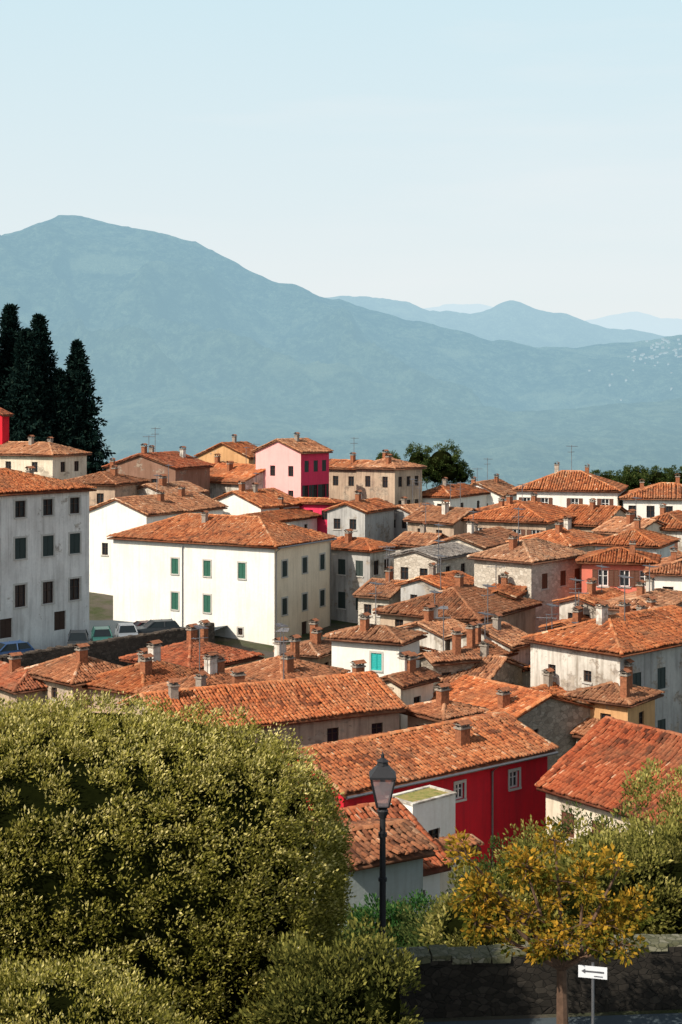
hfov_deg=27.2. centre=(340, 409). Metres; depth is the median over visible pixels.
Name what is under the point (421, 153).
sky
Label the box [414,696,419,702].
window
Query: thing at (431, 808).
annex
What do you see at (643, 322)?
mountain
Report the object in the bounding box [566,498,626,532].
house
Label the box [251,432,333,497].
house
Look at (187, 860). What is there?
tree
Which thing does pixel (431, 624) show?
house
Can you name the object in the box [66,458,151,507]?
house
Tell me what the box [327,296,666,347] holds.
mountain ridge
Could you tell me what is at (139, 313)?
mountain
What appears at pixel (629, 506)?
window
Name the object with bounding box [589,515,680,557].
house
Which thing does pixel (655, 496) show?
house
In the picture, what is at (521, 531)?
window
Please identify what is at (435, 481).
tree
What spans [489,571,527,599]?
house
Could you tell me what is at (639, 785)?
tree
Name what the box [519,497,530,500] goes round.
window
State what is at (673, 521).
house
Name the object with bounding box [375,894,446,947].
shrub
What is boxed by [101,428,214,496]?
house
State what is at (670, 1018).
road
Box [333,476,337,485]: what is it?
window
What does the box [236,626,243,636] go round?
window
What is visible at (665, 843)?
shrub
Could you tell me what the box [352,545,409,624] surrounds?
house
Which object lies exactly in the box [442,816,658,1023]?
tree
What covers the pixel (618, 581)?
window
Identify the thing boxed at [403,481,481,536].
house
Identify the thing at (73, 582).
window
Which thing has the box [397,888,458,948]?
shrub
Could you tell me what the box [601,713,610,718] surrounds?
window
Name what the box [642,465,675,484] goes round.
tree
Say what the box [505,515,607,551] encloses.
house
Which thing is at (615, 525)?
house
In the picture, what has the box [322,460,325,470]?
window
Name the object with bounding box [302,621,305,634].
door
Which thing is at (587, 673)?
window
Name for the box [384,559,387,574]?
window
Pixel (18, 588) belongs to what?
window
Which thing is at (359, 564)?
window
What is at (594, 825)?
window
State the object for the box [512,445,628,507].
house
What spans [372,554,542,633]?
house
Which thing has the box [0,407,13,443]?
house
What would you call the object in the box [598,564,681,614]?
house
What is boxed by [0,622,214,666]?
retaining wall
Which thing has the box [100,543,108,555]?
window
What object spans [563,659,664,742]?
house
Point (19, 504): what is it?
window
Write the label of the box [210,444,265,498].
house
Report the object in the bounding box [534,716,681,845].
house
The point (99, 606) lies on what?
ground
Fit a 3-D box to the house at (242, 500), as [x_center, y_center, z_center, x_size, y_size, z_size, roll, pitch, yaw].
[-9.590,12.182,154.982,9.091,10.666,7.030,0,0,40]
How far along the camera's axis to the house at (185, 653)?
94.44 m
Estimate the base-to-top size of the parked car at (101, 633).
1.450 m
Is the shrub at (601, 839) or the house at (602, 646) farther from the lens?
the house at (602, 646)
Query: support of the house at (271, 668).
on the ground
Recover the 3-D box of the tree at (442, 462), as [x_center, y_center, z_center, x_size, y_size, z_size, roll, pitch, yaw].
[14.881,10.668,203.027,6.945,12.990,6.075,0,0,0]
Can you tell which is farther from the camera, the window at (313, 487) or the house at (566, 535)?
the window at (313, 487)
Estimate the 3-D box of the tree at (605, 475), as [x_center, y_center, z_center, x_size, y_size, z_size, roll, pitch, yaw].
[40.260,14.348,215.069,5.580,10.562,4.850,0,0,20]
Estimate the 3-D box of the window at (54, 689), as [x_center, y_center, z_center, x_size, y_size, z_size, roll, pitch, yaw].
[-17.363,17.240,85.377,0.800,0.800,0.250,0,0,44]
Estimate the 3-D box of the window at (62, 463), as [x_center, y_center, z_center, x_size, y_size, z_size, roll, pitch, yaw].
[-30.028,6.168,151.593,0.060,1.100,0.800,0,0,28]
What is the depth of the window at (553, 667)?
87.93 m
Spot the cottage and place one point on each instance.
(434, 867)
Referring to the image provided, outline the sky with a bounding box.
[0,0,681,320]
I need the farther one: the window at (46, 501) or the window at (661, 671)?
the window at (46, 501)
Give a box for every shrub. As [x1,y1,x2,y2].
[0,947,211,1023]
[229,908,425,1023]
[305,915,377,949]
[338,899,387,937]
[345,888,434,949]
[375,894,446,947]
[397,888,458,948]
[412,861,551,949]
[447,857,577,944]
[460,832,536,888]
[493,814,600,880]
[498,831,617,923]
[536,826,681,937]
[549,799,654,862]
[572,802,681,929]
[623,816,681,934]
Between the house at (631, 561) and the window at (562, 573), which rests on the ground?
the house at (631, 561)
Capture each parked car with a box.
[0,640,34,654]
[67,629,88,644]
[90,626,112,640]
[115,622,137,636]
[133,620,148,625]
[136,618,180,633]
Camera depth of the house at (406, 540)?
133.90 m
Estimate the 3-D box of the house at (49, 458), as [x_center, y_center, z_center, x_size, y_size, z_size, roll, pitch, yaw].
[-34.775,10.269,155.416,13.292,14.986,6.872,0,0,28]
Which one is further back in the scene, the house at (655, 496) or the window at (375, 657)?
the house at (655, 496)
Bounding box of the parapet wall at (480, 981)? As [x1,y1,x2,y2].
[328,933,681,1018]
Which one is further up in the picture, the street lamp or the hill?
the hill
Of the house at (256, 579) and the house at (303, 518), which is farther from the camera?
the house at (303, 518)
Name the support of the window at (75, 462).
in the house at (49, 458)
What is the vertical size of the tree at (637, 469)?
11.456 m
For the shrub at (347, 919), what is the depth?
37.98 m
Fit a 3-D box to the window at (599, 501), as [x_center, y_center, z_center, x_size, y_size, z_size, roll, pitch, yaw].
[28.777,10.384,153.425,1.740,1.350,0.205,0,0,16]
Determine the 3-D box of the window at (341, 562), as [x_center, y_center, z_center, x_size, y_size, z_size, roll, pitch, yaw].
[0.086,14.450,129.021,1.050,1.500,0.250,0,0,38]
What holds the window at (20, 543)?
in the house at (44, 562)
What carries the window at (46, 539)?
in the house at (44, 562)
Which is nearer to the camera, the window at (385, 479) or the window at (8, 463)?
the window at (8, 463)
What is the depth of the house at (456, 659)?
87.77 m
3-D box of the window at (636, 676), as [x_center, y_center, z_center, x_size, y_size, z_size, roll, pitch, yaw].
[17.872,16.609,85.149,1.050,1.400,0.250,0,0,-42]
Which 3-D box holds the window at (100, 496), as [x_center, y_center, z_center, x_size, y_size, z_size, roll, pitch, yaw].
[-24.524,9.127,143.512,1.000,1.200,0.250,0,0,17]
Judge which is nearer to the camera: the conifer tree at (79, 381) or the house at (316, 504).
the house at (316, 504)
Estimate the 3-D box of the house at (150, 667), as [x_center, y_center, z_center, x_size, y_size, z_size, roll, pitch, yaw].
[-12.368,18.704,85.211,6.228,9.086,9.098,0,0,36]
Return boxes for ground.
[89,592,681,1022]
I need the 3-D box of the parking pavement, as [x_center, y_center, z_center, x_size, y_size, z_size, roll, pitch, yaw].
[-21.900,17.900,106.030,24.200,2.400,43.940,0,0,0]
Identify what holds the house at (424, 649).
on the ground
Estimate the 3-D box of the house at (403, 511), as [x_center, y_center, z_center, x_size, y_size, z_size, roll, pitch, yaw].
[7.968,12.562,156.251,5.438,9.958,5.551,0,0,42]
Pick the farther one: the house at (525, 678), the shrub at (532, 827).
the house at (525, 678)
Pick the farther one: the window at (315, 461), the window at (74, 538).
the window at (315, 461)
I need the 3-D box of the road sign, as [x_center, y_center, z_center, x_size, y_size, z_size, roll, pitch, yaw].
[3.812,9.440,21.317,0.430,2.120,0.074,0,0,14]
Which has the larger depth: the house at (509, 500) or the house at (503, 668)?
the house at (509, 500)
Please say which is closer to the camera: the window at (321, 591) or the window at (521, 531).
the window at (321, 591)
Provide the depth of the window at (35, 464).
151.22 m
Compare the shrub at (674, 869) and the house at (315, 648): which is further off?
the house at (315, 648)
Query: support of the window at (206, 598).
in the house at (256, 579)
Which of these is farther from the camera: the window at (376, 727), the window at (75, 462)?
the window at (75, 462)
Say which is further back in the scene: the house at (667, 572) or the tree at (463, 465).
the tree at (463, 465)
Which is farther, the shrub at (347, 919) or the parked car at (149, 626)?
the parked car at (149, 626)
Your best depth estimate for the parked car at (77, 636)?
100.41 m
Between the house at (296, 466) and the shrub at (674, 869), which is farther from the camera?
the house at (296, 466)
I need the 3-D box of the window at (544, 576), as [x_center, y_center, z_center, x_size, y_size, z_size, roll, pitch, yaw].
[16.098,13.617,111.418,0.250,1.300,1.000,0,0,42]
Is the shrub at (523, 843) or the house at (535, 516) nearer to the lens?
the shrub at (523, 843)
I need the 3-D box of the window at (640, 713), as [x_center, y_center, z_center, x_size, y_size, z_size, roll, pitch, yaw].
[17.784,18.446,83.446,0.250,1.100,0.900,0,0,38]
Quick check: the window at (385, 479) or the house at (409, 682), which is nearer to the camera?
the house at (409, 682)
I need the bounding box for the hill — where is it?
[93,394,681,490]
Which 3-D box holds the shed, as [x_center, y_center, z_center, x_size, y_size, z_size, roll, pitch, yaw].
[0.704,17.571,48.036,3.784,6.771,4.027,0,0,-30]
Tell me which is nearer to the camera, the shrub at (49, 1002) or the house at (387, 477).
the shrub at (49, 1002)
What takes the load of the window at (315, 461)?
in the house at (296, 466)
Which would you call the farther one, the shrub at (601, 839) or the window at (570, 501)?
the window at (570, 501)
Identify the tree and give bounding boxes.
[0,303,23,408]
[0,327,55,442]
[0,336,9,408]
[0,689,356,1023]
[9,313,74,443]
[38,368,88,469]
[48,339,115,474]
[375,450,400,459]
[403,442,432,485]
[420,439,467,484]
[422,458,441,489]
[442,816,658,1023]
[451,458,474,483]
[573,757,681,938]
[590,469,615,480]
[613,469,648,490]
[620,465,649,484]
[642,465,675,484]
[658,465,681,483]
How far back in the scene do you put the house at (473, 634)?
92.25 m
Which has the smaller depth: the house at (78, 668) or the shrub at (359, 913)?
the shrub at (359, 913)
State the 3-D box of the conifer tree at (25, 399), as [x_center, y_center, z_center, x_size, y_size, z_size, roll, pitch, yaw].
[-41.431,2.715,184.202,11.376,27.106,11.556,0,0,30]
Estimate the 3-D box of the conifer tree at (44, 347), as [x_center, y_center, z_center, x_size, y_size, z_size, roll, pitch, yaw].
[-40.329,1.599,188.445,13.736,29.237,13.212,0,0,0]
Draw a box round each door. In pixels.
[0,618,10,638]
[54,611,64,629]
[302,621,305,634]
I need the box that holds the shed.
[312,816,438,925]
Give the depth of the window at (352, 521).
147.72 m
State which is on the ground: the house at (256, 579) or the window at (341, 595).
the house at (256, 579)
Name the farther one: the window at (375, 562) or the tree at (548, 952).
the window at (375, 562)
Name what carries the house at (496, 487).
on the ground
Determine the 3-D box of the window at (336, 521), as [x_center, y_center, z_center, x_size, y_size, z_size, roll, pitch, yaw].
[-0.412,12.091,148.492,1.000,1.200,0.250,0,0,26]
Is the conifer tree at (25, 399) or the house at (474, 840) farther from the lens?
the conifer tree at (25, 399)
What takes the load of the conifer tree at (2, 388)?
on the ground
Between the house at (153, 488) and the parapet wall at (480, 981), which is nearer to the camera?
the parapet wall at (480, 981)
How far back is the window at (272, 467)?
162.56 m
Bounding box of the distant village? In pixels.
[588,338,681,400]
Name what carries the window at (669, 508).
in the house at (655, 496)
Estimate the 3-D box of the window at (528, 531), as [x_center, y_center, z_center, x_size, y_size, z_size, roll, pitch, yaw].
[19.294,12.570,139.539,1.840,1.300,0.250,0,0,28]
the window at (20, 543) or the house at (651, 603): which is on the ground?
the house at (651, 603)
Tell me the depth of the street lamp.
23.55 m
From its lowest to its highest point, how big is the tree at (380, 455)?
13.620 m
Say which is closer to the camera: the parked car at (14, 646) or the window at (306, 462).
the parked car at (14, 646)
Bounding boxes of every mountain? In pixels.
[0,215,681,411]
[423,304,681,335]
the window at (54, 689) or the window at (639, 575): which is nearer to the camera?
the window at (54, 689)
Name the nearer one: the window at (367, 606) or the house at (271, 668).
the house at (271, 668)
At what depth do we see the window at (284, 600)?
120.42 m
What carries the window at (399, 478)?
in the house at (387, 477)
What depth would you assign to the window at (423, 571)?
121.93 m
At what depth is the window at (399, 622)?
103.50 m
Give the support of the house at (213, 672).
on the ground
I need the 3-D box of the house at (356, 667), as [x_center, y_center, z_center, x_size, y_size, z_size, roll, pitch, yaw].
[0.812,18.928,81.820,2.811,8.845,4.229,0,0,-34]
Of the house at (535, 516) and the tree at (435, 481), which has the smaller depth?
the house at (535, 516)
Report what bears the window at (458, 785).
in the house at (491, 769)
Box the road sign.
[578,962,606,1023]
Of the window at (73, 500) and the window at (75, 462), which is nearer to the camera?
the window at (73, 500)
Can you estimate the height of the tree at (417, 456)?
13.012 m
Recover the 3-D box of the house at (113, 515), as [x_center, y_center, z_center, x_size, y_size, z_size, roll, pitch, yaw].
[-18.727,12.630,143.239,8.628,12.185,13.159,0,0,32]
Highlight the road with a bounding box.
[418,1013,681,1023]
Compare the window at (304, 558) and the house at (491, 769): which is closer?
the house at (491, 769)
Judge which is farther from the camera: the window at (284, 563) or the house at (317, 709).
the window at (284, 563)
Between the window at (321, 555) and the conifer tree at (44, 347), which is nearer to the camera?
the window at (321, 555)
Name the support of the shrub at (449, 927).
on the ground
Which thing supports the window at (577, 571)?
in the house at (544, 571)
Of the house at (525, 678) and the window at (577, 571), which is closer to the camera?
the house at (525, 678)
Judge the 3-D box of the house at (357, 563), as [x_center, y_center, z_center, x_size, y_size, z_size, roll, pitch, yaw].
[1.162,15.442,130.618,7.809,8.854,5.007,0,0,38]
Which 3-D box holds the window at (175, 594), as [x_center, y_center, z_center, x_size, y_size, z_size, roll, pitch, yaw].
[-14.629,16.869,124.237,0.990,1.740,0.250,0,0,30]
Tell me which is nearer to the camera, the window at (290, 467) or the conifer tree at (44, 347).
the window at (290, 467)
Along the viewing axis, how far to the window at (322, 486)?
163.71 m
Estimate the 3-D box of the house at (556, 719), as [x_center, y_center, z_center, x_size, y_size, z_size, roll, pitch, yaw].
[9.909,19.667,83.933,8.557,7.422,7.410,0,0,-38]
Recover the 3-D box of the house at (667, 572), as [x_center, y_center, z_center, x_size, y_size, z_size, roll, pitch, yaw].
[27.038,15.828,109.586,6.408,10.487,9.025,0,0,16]
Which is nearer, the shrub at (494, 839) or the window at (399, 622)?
the shrub at (494, 839)
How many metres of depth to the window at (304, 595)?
123.26 m
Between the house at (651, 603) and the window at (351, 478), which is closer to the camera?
the house at (651, 603)
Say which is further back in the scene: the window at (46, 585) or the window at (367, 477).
the window at (367, 477)
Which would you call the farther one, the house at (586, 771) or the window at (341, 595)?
the window at (341, 595)
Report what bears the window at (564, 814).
in the house at (586, 771)
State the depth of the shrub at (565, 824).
42.43 m
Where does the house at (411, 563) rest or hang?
on the ground
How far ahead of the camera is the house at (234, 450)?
178.17 m
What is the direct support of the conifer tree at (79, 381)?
on the ground
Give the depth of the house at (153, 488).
148.55 m
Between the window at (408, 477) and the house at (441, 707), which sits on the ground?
the house at (441, 707)
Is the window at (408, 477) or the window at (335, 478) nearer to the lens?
the window at (408, 477)
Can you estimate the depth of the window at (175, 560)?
124.21 m
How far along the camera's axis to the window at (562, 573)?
113.39 m
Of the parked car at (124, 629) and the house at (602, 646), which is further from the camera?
the parked car at (124, 629)
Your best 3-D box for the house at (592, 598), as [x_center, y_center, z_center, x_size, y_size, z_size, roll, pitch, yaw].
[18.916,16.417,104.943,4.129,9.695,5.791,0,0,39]
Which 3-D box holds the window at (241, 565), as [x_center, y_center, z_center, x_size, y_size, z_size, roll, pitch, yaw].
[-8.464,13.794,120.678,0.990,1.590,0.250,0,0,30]
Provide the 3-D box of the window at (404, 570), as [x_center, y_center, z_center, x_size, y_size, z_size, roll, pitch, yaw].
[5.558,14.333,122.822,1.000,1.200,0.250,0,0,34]
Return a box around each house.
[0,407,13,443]
[0,435,91,479]
[0,466,96,648]
[0,652,47,711]
[17,643,124,711]
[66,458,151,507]
[82,639,202,713]
[89,475,228,594]
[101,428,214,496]
[106,510,336,645]
[117,627,407,753]
[119,619,263,669]
[134,624,265,693]
[137,464,209,494]
[194,434,256,463]
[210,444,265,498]
[210,453,235,470]
[213,473,302,514]
[225,623,350,680]
[243,495,321,530]
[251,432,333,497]
[273,618,331,665]
[282,711,558,869]
[296,497,346,533]
[322,490,397,542]
[322,581,427,676]
[329,443,373,501]
[331,529,401,623]
[350,659,393,689]
[351,449,426,504]
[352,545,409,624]
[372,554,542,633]
[380,650,442,733]
[388,523,479,579]
[390,503,448,554]
[394,478,432,538]
[394,539,473,600]
[395,590,466,650]
[400,682,488,727]
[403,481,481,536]
[416,605,481,692]
[420,646,438,666]
[422,477,490,508]
[427,510,522,550]
[429,674,594,769]
[434,833,483,902]
[439,611,528,685]
[442,583,529,669]
[461,484,576,535]
[461,621,519,656]
[467,507,586,631]
[470,458,516,505]
[475,493,523,511]
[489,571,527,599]
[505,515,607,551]
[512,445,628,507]
[521,574,681,732]
[522,621,578,687]
[530,668,566,695]
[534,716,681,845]
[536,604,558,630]
[538,578,591,629]
[552,564,625,619]
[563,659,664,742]
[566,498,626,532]
[575,538,661,592]
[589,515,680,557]
[591,497,681,554]
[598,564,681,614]
[619,473,681,517]
[635,596,657,609]
[643,546,681,590]
[651,503,681,551]
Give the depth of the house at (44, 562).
103.87 m
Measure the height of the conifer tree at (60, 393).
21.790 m
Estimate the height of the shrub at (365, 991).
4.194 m
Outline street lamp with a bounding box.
[369,751,395,954]
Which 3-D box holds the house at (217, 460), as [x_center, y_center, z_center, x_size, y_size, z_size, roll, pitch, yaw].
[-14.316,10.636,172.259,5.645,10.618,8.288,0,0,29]
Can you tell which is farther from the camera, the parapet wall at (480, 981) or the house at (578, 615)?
the house at (578, 615)
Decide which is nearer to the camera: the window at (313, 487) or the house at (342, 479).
the window at (313, 487)
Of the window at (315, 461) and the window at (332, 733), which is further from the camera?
the window at (315, 461)
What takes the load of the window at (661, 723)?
in the house at (602, 646)
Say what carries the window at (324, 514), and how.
in the house at (316, 504)
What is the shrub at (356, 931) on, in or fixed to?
on the ground
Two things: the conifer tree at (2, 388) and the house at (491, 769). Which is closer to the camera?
the house at (491, 769)
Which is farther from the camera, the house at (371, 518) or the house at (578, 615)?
the house at (371, 518)
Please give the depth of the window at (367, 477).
167.72 m
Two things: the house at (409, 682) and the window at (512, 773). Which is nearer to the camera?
the window at (512, 773)
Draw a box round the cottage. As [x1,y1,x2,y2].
[298,797,454,947]
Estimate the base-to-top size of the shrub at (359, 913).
3.568 m
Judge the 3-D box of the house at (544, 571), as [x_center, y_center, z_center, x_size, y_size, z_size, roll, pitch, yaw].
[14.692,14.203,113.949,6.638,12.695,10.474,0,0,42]
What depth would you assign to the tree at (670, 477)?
209.66 m
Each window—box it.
[6,461,10,468]
[13,536,27,560]
[13,582,27,608]
[14,499,27,518]
[32,462,37,471]
[41,533,54,557]
[41,579,54,605]
[42,497,54,516]
[50,687,56,700]
[61,462,64,471]
[68,531,81,554]
[68,576,81,601]
[69,495,81,514]
[74,461,77,470]
[95,493,103,504]
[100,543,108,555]
[170,557,178,574]
[170,591,178,610]
[202,559,211,577]
[202,593,211,613]
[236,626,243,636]
[237,561,246,579]
[271,465,274,475]
[281,559,288,578]
[281,596,288,616]
[289,466,292,476]
[302,485,310,496]
[302,555,308,574]
[302,592,308,611]
[305,461,308,471]
[311,484,319,496]
[314,460,317,471]
[319,552,325,570]
[319,588,325,607]
[320,484,328,496]
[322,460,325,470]
[322,511,326,519]
[327,727,337,741]
[332,518,340,529]
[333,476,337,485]
[337,559,345,575]
[337,592,345,609]
[349,476,353,485]
[350,519,356,530]
[354,560,363,577]
[365,604,371,616]
[366,476,369,486]
[369,650,382,672]
[372,723,381,733]
[373,560,380,576]
[383,477,387,487]
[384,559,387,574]
[396,619,402,627]
[398,477,401,486]
[399,567,407,579]
[407,476,409,485]
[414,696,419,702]
[420,568,427,575]
[428,828,438,838]
[454,779,466,802]
[508,529,524,535]
[508,767,521,791]
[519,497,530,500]
[527,530,544,534]
[537,498,551,503]
[541,573,548,590]
[549,664,556,677]
[560,570,567,586]
[562,811,573,840]
[567,498,582,506]
[574,568,581,584]
[581,670,592,684]
[592,569,613,587]
[592,820,603,832]
[597,499,612,504]
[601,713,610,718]
[614,570,634,587]
[628,505,635,515]
[633,672,640,685]
[635,570,648,588]
[639,711,642,723]
[647,506,654,517]
[658,667,667,690]
[658,719,664,729]
[666,506,672,511]
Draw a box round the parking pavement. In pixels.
[89,620,224,640]
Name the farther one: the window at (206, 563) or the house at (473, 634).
the window at (206, 563)
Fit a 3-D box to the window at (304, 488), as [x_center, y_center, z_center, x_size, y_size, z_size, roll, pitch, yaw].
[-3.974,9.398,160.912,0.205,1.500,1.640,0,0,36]
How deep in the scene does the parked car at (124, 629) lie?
104.06 m
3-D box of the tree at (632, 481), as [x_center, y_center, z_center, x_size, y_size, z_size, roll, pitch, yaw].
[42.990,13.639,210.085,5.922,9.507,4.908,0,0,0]
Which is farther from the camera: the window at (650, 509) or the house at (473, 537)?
the window at (650, 509)
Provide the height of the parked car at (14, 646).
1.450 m
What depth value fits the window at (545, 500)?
155.28 m
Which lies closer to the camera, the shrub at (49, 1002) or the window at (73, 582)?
the shrub at (49, 1002)
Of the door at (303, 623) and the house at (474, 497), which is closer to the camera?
the door at (303, 623)
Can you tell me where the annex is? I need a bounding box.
[385,785,456,838]
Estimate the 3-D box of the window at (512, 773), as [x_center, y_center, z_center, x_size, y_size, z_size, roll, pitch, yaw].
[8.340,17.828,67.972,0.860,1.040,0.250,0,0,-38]
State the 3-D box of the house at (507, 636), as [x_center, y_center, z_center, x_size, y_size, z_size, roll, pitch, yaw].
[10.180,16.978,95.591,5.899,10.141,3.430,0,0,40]
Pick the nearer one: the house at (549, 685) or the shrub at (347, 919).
the shrub at (347, 919)
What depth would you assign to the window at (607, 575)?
111.02 m
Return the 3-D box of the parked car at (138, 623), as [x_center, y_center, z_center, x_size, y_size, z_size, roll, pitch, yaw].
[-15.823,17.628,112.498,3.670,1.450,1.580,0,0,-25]
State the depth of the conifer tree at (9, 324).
189.04 m
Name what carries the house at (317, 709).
on the ground
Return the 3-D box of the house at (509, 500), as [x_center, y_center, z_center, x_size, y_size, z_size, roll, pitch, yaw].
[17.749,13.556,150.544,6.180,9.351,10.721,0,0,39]
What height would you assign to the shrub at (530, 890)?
3.741 m
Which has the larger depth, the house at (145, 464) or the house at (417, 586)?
the house at (145, 464)
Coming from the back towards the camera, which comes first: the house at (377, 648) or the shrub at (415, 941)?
the house at (377, 648)
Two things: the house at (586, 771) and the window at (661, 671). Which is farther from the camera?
the window at (661, 671)
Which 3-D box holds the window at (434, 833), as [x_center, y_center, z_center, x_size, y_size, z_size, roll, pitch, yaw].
[3.810,17.679,57.864,0.900,0.900,0.250,0,0,-42]
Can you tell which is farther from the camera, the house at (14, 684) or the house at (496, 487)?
the house at (496, 487)

